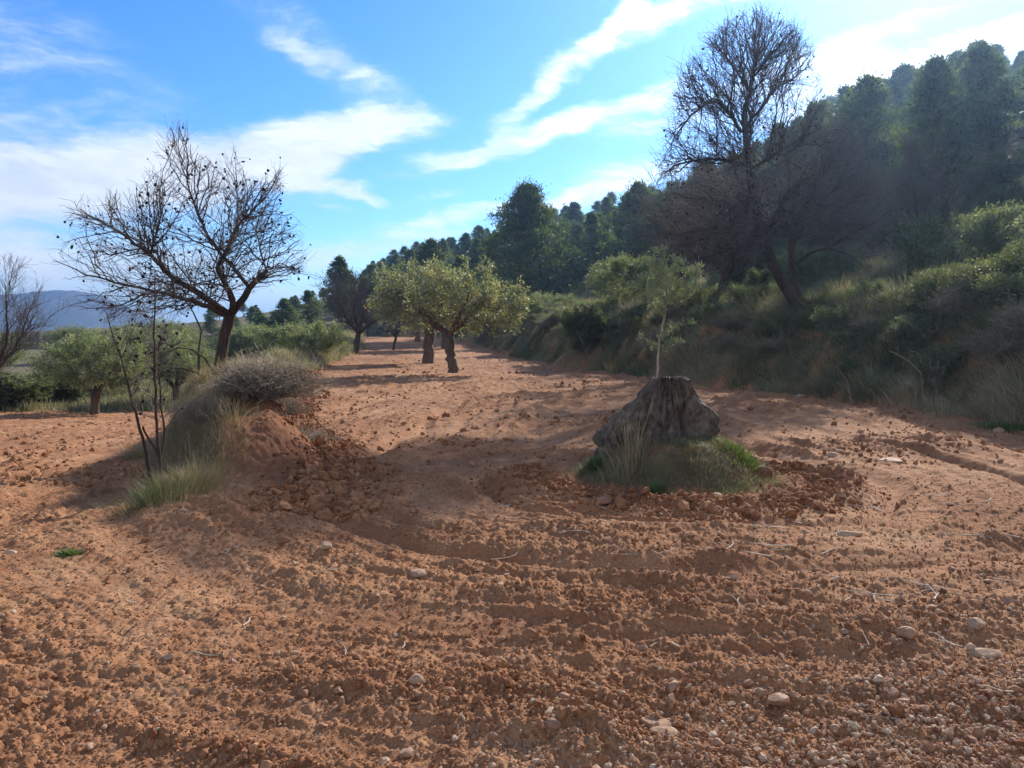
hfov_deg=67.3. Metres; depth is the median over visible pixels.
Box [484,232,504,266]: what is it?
pine tree
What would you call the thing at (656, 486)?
weed
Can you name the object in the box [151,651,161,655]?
stone
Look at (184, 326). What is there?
olive tree
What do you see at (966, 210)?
green shrub
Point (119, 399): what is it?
field edge grass
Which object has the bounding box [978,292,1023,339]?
scrub bush
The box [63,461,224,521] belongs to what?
grass clump
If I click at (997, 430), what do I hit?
stone
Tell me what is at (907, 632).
stone
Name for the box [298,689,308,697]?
stone
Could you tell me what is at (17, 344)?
almond tree
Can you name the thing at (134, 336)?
olive tree
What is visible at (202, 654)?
dry twig
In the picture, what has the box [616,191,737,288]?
almond tree
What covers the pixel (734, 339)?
scrub bush
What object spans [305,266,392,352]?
almond tree
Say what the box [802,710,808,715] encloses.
stone
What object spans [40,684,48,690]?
stone
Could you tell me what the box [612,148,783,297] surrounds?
almond tree
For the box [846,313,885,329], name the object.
scrub bush
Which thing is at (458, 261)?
pine tree
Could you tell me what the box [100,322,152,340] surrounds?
olive tree
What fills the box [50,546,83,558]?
weed
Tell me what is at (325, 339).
olive bush
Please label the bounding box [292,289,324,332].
pine tree
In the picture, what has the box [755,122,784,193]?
pine tree
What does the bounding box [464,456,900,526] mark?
mound clods
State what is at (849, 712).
stone
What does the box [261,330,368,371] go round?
verge grass
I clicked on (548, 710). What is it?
stone
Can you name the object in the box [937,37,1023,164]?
pine tree
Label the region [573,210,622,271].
pine tree
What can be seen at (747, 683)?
stone
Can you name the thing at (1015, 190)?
green shrub
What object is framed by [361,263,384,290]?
pine tree
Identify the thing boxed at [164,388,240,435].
dry shrub
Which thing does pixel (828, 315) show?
scrub bush
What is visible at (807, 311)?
scrub bush
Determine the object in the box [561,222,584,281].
pine tree
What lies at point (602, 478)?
dry grass tuft
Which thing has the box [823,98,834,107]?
pine tree
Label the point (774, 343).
scrub bush
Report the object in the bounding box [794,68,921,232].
pine tree
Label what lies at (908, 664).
stone
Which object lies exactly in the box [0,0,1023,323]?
sky
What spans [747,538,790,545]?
dry twig
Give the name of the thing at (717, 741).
stone
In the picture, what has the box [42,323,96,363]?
olive tree
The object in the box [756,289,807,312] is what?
scrub bush
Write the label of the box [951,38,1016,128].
pine tree
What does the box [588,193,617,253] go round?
pine tree
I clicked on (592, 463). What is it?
weed
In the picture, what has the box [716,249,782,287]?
green shrub
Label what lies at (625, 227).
pine tree
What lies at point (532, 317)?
scrub bush
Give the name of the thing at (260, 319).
pine tree
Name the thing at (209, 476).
grass clump
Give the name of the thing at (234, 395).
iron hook
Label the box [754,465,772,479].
stone
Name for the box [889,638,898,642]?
stone
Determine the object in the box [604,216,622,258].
pine tree
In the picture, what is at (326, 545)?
stone
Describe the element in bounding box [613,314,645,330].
scrub bush
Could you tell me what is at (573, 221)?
pine tree
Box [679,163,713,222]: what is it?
pine tree
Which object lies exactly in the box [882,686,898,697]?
stone
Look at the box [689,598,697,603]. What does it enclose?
stone
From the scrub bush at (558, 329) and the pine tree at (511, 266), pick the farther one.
the pine tree at (511, 266)
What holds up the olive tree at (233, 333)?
on the ground at (382, 361)
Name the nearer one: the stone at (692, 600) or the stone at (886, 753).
the stone at (886, 753)
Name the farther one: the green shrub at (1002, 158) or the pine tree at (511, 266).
the pine tree at (511, 266)
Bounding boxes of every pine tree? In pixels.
[201,315,219,334]
[202,309,216,319]
[213,328,220,351]
[234,315,241,327]
[239,303,247,315]
[242,306,256,324]
[250,311,269,325]
[251,315,272,329]
[260,314,282,332]
[266,296,301,332]
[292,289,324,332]
[292,297,302,312]
[315,254,357,330]
[348,274,385,335]
[356,270,367,286]
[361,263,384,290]
[376,260,384,293]
[381,264,407,313]
[383,254,404,282]
[385,249,398,264]
[398,245,409,260]
[398,248,417,274]
[400,237,451,281]
[410,241,419,248]
[438,238,454,269]
[448,237,459,253]
[450,232,473,261]
[450,255,478,299]
[452,174,602,304]
[465,238,490,274]
[470,224,479,238]
[471,225,487,239]
[476,260,503,306]
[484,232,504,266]
[501,247,522,284]
[551,232,576,272]
[552,207,558,221]
[555,204,567,235]
[560,201,590,239]
[560,220,584,260]
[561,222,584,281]
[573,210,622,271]
[573,211,615,281]
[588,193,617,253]
[589,200,602,234]
[591,178,666,264]
[602,191,617,207]
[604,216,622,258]
[616,187,633,254]
[619,213,658,263]
[647,185,659,195]
[652,195,696,248]
[663,181,680,198]
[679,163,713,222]
[702,154,774,243]
[751,140,775,205]
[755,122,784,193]
[761,97,839,223]
[762,115,805,188]
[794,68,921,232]
[822,94,838,104]
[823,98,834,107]
[826,91,896,162]
[827,82,889,193]
[877,61,917,157]
[880,74,897,152]
[883,53,1004,208]
[885,62,952,171]
[925,48,1013,172]
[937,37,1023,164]
[946,47,966,66]
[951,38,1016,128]
[964,39,977,50]
[993,43,1011,78]
[1001,61,1023,132]
[1006,49,1023,76]
[1008,58,1023,110]
[1010,72,1023,121]
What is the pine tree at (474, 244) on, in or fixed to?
on the ground at (382, 361)
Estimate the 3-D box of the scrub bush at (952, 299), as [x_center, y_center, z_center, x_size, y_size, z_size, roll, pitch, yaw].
[9.428,-1.718,16.183,1.980,1.486,2.658,0,4,1]
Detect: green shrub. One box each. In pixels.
[0,368,60,408]
[21,370,93,403]
[483,315,502,338]
[557,299,606,353]
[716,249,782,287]
[730,265,770,285]
[744,267,775,292]
[773,248,787,265]
[855,211,927,251]
[924,205,965,230]
[930,204,981,233]
[971,181,1011,211]
[985,145,1023,188]
[986,116,1012,146]
[988,173,1023,210]
[1007,152,1023,183]
[1010,115,1023,139]
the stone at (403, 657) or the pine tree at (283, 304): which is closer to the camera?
the stone at (403, 657)
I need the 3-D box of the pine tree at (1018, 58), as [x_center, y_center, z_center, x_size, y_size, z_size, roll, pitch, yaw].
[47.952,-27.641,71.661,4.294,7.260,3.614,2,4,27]
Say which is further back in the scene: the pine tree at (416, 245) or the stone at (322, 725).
the pine tree at (416, 245)
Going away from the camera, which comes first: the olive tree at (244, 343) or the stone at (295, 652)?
the stone at (295, 652)
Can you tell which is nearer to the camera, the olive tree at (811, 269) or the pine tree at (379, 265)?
the olive tree at (811, 269)
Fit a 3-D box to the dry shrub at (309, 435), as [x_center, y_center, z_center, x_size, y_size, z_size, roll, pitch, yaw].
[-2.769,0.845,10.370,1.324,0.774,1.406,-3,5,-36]
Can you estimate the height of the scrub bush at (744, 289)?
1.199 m
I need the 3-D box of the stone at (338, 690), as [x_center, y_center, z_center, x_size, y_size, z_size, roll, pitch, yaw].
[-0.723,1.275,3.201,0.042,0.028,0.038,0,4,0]
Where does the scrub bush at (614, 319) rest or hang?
on the ground at (382, 361)
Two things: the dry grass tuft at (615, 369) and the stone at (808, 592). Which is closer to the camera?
the stone at (808, 592)
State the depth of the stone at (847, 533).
5.80 m
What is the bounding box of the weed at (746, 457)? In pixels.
[697,434,784,481]
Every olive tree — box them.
[0,329,33,370]
[23,325,164,414]
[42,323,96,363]
[85,322,182,393]
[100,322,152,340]
[128,330,217,401]
[136,316,207,366]
[145,326,215,363]
[210,322,274,357]
[218,326,282,359]
[234,322,267,331]
[583,249,676,305]
[776,241,867,290]
[885,198,1023,281]
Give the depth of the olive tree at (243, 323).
68.75 m
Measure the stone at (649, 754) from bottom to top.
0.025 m
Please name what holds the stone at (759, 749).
on the ground at (382, 361)
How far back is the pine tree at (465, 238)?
125.54 m
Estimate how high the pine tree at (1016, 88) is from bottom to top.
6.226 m
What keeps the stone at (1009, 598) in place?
on the ground at (382, 361)
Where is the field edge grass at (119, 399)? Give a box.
[0,375,192,412]
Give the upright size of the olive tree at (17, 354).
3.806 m
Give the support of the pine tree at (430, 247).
on the ground at (382, 361)
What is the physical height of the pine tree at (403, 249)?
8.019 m
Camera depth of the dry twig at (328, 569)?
4.93 m
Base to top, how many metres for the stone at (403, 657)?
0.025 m
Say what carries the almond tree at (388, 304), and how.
on the ground at (382, 361)
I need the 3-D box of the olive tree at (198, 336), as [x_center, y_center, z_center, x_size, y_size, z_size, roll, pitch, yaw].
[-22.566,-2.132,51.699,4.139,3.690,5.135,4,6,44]
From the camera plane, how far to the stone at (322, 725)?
2.98 m
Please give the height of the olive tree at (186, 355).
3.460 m
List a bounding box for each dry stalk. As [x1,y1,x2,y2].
[824,364,851,405]
[888,343,923,413]
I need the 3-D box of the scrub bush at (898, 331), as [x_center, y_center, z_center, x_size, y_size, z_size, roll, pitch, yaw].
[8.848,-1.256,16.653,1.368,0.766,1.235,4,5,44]
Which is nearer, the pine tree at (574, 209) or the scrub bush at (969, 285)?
the scrub bush at (969, 285)
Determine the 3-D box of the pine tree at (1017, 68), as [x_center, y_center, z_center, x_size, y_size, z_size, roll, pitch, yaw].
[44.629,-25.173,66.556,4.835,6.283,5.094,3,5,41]
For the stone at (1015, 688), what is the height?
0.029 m
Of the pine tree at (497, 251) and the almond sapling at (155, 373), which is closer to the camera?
the almond sapling at (155, 373)
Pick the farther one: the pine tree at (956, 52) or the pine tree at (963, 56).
the pine tree at (956, 52)
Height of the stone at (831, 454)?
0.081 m
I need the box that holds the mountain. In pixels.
[0,290,160,330]
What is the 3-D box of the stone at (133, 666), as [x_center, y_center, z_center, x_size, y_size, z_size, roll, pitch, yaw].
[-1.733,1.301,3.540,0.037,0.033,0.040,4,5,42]
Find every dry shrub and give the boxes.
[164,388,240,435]
[196,343,344,412]
[276,394,318,417]
[295,417,352,443]
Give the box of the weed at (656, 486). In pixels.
[639,478,668,494]
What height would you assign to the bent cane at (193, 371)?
0.251 m
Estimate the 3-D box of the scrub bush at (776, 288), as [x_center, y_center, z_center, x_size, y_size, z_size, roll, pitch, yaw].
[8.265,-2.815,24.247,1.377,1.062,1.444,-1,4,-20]
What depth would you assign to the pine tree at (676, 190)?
94.55 m
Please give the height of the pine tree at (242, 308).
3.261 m
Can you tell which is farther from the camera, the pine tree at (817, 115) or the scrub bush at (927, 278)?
the pine tree at (817, 115)
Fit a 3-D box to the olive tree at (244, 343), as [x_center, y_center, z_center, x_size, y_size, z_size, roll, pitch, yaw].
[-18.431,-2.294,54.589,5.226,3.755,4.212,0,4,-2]
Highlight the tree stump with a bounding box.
[592,376,719,457]
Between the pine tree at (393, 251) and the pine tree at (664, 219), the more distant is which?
the pine tree at (393, 251)
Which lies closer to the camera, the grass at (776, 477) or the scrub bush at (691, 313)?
the grass at (776, 477)
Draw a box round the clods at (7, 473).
[0,358,1023,487]
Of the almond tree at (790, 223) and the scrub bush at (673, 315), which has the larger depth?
the scrub bush at (673, 315)
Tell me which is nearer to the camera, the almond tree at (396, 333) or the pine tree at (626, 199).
the almond tree at (396, 333)
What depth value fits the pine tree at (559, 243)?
109.59 m
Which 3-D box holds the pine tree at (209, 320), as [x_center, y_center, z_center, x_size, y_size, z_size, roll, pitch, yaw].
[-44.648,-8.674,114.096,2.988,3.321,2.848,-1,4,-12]
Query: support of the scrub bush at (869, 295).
on the ground at (382, 361)
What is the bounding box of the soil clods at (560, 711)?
[0,395,1023,767]
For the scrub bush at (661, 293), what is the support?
on the ground at (382, 361)
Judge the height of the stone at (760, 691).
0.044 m
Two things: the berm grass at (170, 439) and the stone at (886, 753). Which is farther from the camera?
the berm grass at (170, 439)
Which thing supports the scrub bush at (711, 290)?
on the ground at (382, 361)
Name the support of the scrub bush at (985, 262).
on the ground at (382, 361)
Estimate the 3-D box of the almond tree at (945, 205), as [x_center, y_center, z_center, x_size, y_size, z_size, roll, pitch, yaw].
[12.420,-5.401,24.924,4.229,5.102,5.253,0,4,0]
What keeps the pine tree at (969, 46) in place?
on the ground at (382, 361)
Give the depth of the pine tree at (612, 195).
155.69 m
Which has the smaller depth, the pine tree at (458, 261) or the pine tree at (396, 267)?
the pine tree at (458, 261)
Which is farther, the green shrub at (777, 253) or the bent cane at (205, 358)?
the green shrub at (777, 253)
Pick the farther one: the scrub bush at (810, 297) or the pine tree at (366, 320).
the pine tree at (366, 320)
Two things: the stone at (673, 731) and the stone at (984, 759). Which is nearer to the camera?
the stone at (984, 759)
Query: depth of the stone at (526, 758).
2.78 m
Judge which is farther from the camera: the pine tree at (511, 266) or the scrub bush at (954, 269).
the pine tree at (511, 266)
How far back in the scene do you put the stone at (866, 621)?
3.96 m
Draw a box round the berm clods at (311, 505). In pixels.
[225,365,435,521]
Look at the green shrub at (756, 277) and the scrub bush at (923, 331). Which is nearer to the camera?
the scrub bush at (923, 331)
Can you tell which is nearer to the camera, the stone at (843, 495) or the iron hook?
the stone at (843, 495)
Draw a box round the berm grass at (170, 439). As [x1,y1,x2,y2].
[95,348,336,527]
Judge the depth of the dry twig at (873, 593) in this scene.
4.52 m
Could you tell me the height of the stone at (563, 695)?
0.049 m
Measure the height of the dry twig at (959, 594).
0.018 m
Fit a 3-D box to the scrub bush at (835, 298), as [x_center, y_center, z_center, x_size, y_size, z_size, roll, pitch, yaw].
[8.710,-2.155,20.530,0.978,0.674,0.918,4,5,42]
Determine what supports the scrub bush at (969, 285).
on the ground at (382, 361)
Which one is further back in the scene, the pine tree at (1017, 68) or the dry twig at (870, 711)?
the pine tree at (1017, 68)
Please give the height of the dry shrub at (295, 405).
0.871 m
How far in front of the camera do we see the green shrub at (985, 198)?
35.58 m
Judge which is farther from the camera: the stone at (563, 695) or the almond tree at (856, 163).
the almond tree at (856, 163)
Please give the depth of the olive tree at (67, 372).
27.50 m
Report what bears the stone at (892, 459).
on the ground at (382, 361)
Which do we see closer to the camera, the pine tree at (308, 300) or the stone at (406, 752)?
the stone at (406, 752)
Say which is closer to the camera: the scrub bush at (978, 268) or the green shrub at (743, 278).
the scrub bush at (978, 268)
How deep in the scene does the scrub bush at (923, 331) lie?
15.99 m
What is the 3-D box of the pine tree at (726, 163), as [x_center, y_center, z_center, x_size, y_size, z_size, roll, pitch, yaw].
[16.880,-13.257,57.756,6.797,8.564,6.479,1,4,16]
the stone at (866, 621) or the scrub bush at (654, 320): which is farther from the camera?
the scrub bush at (654, 320)
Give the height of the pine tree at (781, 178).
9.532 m
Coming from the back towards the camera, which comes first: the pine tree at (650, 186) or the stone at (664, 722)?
the pine tree at (650, 186)
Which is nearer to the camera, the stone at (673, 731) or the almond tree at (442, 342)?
the stone at (673, 731)
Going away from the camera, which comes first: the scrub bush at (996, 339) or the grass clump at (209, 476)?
the grass clump at (209, 476)
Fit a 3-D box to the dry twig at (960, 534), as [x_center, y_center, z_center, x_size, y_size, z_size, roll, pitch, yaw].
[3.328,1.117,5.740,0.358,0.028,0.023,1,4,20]
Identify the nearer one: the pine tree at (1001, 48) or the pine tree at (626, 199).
the pine tree at (626, 199)
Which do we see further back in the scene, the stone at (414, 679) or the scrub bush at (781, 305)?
the scrub bush at (781, 305)
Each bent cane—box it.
[160,347,213,373]
[162,367,200,375]
[185,300,202,372]
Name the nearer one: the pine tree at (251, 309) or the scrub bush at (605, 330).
the scrub bush at (605, 330)
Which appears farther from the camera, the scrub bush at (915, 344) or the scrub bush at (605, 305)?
the scrub bush at (605, 305)
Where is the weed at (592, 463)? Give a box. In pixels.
[574,453,608,474]
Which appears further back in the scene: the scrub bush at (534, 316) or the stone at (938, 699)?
the scrub bush at (534, 316)
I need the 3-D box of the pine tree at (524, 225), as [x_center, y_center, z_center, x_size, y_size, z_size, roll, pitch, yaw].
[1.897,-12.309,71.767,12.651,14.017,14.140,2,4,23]
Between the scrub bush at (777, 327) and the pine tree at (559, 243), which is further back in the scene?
the pine tree at (559, 243)
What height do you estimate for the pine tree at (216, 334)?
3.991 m
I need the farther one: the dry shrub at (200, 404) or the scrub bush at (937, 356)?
the scrub bush at (937, 356)
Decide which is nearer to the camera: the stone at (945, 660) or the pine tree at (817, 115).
the stone at (945, 660)
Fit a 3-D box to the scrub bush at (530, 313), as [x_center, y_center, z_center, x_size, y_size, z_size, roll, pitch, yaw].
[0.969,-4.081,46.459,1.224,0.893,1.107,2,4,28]
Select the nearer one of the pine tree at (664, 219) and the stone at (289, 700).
the stone at (289, 700)
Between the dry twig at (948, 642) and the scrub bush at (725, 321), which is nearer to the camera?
the dry twig at (948, 642)
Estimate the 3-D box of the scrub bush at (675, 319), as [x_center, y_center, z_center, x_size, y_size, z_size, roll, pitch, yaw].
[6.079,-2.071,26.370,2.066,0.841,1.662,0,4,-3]
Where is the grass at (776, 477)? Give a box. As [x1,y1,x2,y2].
[562,431,795,495]
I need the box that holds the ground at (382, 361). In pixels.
[0,129,1023,767]
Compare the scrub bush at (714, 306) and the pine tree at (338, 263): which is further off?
the pine tree at (338, 263)
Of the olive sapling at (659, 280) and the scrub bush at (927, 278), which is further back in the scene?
the scrub bush at (927, 278)
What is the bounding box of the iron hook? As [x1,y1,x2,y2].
[231,389,238,407]
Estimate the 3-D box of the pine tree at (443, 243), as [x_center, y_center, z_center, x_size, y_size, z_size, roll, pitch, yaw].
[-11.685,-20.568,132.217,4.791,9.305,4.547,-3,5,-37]
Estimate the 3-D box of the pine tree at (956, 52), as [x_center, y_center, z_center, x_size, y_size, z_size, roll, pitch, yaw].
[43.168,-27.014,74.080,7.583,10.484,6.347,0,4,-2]
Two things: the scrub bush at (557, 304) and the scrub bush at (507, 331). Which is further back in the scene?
the scrub bush at (507, 331)
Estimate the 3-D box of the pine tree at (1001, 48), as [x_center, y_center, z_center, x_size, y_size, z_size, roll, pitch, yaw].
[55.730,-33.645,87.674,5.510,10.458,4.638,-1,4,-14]
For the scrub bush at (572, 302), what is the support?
on the ground at (382, 361)
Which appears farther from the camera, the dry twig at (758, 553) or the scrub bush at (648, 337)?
the scrub bush at (648, 337)
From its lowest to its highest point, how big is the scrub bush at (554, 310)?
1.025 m
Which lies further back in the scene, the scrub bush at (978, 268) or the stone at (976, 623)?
the scrub bush at (978, 268)
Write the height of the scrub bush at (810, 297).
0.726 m
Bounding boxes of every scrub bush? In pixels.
[500,326,515,333]
[520,311,535,321]
[526,311,545,324]
[528,312,549,321]
[531,312,561,327]
[534,313,547,328]
[548,313,564,325]
[550,325,562,334]
[551,304,574,313]
[552,300,573,306]
[564,297,587,305]
[583,297,608,309]
[594,312,618,337]
[598,301,623,315]
[605,313,621,327]
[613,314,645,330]
[615,304,642,323]
[631,304,652,313]
[634,326,677,351]
[636,287,671,305]
[639,327,673,355]
[650,317,665,325]
[653,287,678,309]
[654,301,690,318]
[654,304,685,321]
[664,313,689,329]
[673,280,724,312]
[685,297,730,319]
[686,296,716,306]
[692,299,724,325]
[692,328,747,351]
[702,281,742,297]
[702,303,754,333]
[702,335,736,353]
[704,302,741,318]
[719,279,768,309]
[723,285,760,300]
[739,302,805,332]
[743,334,797,350]
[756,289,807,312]
[756,302,794,338]
[757,310,806,340]
[760,291,825,315]
[762,279,781,300]
[785,290,824,306]
[787,307,813,321]
[797,297,821,308]
[803,292,834,307]
[809,302,853,331]
[823,291,853,306]
[842,275,891,301]
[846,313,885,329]
[857,289,880,299]
[870,290,898,308]
[884,277,958,310]
[885,308,939,339]
[889,314,961,341]
[896,338,925,356]
[899,336,969,388]
[908,261,960,302]
[915,275,1004,328]
[936,255,1017,308]
[939,257,991,287]
[949,315,1023,366]
[952,260,1023,297]
[965,256,1023,284]
[970,266,1023,310]
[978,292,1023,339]
[979,236,1023,279]
[992,302,1020,320]
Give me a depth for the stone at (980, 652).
3.78 m
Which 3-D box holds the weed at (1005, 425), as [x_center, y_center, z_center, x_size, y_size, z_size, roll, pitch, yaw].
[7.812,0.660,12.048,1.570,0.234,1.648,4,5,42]
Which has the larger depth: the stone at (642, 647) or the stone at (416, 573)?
the stone at (416, 573)
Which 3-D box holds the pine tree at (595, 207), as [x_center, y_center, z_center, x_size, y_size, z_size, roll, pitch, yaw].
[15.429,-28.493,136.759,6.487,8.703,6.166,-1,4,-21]
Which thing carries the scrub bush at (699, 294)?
on the ground at (382, 361)
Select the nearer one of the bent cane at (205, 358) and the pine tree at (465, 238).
the bent cane at (205, 358)
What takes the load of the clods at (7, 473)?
on the ground at (382, 361)
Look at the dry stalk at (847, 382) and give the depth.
15.33 m
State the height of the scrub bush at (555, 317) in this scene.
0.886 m
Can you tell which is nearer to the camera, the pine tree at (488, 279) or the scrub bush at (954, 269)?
the scrub bush at (954, 269)
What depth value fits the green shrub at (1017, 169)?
39.15 m
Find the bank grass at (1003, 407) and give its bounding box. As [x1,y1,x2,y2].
[435,238,1023,423]
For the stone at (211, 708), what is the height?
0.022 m
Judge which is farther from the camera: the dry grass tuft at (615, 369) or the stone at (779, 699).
the dry grass tuft at (615, 369)
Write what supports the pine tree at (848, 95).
on the ground at (382, 361)
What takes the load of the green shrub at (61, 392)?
on the ground at (382, 361)
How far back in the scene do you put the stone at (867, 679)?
3.33 m
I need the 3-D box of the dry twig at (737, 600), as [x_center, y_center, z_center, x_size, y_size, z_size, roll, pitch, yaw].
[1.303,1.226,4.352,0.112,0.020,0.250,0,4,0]
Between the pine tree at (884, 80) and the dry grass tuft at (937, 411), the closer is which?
the dry grass tuft at (937, 411)
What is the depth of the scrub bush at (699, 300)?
26.36 m
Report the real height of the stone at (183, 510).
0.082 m
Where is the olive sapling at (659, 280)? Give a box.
[627,245,705,376]
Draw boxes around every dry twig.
[189,648,217,655]
[312,568,339,571]
[729,594,745,608]
[742,550,770,556]
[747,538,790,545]
[848,588,899,595]
[851,705,890,718]
[904,579,950,589]
[928,588,988,599]
[935,532,984,535]
[937,639,962,646]
[980,685,1013,691]
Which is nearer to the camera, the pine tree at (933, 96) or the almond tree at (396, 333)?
the pine tree at (933, 96)
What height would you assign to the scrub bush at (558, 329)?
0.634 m
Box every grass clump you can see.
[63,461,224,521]
[137,452,243,492]
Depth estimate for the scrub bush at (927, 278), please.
16.72 m
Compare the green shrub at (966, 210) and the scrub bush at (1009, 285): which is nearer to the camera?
the scrub bush at (1009, 285)
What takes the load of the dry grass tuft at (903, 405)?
on the ground at (382, 361)
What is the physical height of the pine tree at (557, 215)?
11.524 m
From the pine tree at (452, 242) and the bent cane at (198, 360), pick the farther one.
the pine tree at (452, 242)
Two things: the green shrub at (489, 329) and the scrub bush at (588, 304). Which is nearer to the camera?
the scrub bush at (588, 304)
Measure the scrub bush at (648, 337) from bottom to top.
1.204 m
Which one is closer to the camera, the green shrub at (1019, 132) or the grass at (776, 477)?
the grass at (776, 477)
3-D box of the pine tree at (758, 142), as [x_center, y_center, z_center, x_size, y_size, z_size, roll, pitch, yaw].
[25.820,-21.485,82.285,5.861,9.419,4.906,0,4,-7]
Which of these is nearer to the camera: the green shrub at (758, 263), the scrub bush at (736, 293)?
the scrub bush at (736, 293)
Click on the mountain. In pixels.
(82, 317)
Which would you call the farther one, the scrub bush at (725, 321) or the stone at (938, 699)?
the scrub bush at (725, 321)
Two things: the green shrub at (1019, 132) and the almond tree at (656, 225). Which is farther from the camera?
the green shrub at (1019, 132)
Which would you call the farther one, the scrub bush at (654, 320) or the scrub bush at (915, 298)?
the scrub bush at (654, 320)
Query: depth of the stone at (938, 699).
3.21 m
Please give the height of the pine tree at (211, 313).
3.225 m
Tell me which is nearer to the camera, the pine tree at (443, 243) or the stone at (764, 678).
the stone at (764, 678)
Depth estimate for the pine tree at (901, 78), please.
64.75 m
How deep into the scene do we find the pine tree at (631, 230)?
76.75 m
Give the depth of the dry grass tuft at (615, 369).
25.90 m
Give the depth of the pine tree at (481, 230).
152.84 m
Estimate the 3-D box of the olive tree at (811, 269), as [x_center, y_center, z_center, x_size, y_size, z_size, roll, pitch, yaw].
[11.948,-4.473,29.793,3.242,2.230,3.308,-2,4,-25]
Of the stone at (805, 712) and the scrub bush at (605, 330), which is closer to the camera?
the stone at (805, 712)
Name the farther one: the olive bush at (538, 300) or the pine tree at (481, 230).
the pine tree at (481, 230)
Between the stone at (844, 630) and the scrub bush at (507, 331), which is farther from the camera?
the scrub bush at (507, 331)
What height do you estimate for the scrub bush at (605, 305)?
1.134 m
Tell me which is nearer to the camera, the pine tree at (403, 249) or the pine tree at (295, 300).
the pine tree at (295, 300)
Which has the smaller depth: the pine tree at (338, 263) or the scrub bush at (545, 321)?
the scrub bush at (545, 321)
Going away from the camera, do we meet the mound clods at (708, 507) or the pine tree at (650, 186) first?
the mound clods at (708, 507)
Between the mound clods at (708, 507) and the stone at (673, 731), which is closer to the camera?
the stone at (673, 731)
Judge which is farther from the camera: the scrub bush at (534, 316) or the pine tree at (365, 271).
the pine tree at (365, 271)
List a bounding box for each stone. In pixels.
[2,550,16,554]
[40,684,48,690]
[85,742,94,750]
[130,663,140,669]
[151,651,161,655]
[164,654,173,660]
[177,507,189,512]
[208,705,217,711]
[222,689,230,694]
[226,483,235,488]
[286,697,294,703]
[290,650,299,654]
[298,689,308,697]
[319,722,327,728]
[321,541,331,549]
[334,687,342,693]
[398,747,414,757]
[400,654,406,659]
[408,673,423,684]
[410,569,426,577]
[446,687,455,691]
[521,755,530,760]
[544,707,553,715]
[558,692,569,698]
[596,497,610,504]
[636,644,647,650]
[639,717,671,727]
[646,752,656,758]
[650,726,677,736]
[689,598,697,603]
[711,738,722,746]
[743,679,753,687]
[753,747,761,751]
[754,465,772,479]
[756,688,764,697]
[761,676,767,681]
[766,692,789,705]
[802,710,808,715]
[804,590,811,595]
[826,452,836,456]
[829,724,838,730]
[837,531,862,536]
[838,493,846,498]
[840,628,848,633]
[846,709,857,715]
[850,732,860,737]
[862,677,870,683]
[863,619,869,623]
[879,457,902,462]
[880,751,888,757]
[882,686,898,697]
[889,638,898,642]
[896,626,917,639]
[906,662,917,668]
[932,695,942,703]
[942,657,949,662]
[968,617,984,629]
[968,647,1001,657]
[980,756,989,763]
[984,579,991,583]
[993,427,1004,432]
[1002,596,1015,603]
[1008,685,1019,692]
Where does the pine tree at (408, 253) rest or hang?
on the ground at (382, 361)
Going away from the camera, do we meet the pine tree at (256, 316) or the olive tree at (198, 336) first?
the olive tree at (198, 336)
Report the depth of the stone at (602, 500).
6.73 m
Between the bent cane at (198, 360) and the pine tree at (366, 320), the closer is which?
the bent cane at (198, 360)
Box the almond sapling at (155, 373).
[102,267,215,483]
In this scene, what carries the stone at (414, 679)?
on the ground at (382, 361)
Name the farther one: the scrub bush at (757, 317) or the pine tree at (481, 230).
the pine tree at (481, 230)
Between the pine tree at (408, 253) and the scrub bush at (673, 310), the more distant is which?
the pine tree at (408, 253)
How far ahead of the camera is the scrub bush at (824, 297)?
21.12 m
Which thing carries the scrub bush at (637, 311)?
on the ground at (382, 361)
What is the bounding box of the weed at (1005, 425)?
[949,419,1023,435]
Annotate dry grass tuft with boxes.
[581,454,639,485]
[590,401,674,482]
[596,353,631,375]
[875,379,941,416]
[888,378,991,418]
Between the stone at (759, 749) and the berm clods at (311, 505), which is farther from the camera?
the berm clods at (311, 505)
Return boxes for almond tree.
[0,254,77,380]
[41,113,327,369]
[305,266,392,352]
[363,254,485,363]
[367,293,408,349]
[400,253,537,372]
[403,303,419,341]
[441,311,470,348]
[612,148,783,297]
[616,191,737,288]
[645,0,910,313]
[760,105,953,265]
[838,129,997,284]
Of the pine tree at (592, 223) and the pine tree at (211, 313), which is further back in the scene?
the pine tree at (211, 313)
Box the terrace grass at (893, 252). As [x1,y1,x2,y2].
[548,197,1023,300]
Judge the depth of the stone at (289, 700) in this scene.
3.18 m
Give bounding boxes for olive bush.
[246,316,351,355]
[518,290,576,313]
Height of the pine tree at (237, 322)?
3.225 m
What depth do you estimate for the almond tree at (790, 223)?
20.34 m
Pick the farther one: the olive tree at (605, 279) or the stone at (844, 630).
the olive tree at (605, 279)
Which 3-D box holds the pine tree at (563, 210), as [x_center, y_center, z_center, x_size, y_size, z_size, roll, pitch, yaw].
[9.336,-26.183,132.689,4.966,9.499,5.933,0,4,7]
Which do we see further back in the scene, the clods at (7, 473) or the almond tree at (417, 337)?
the almond tree at (417, 337)

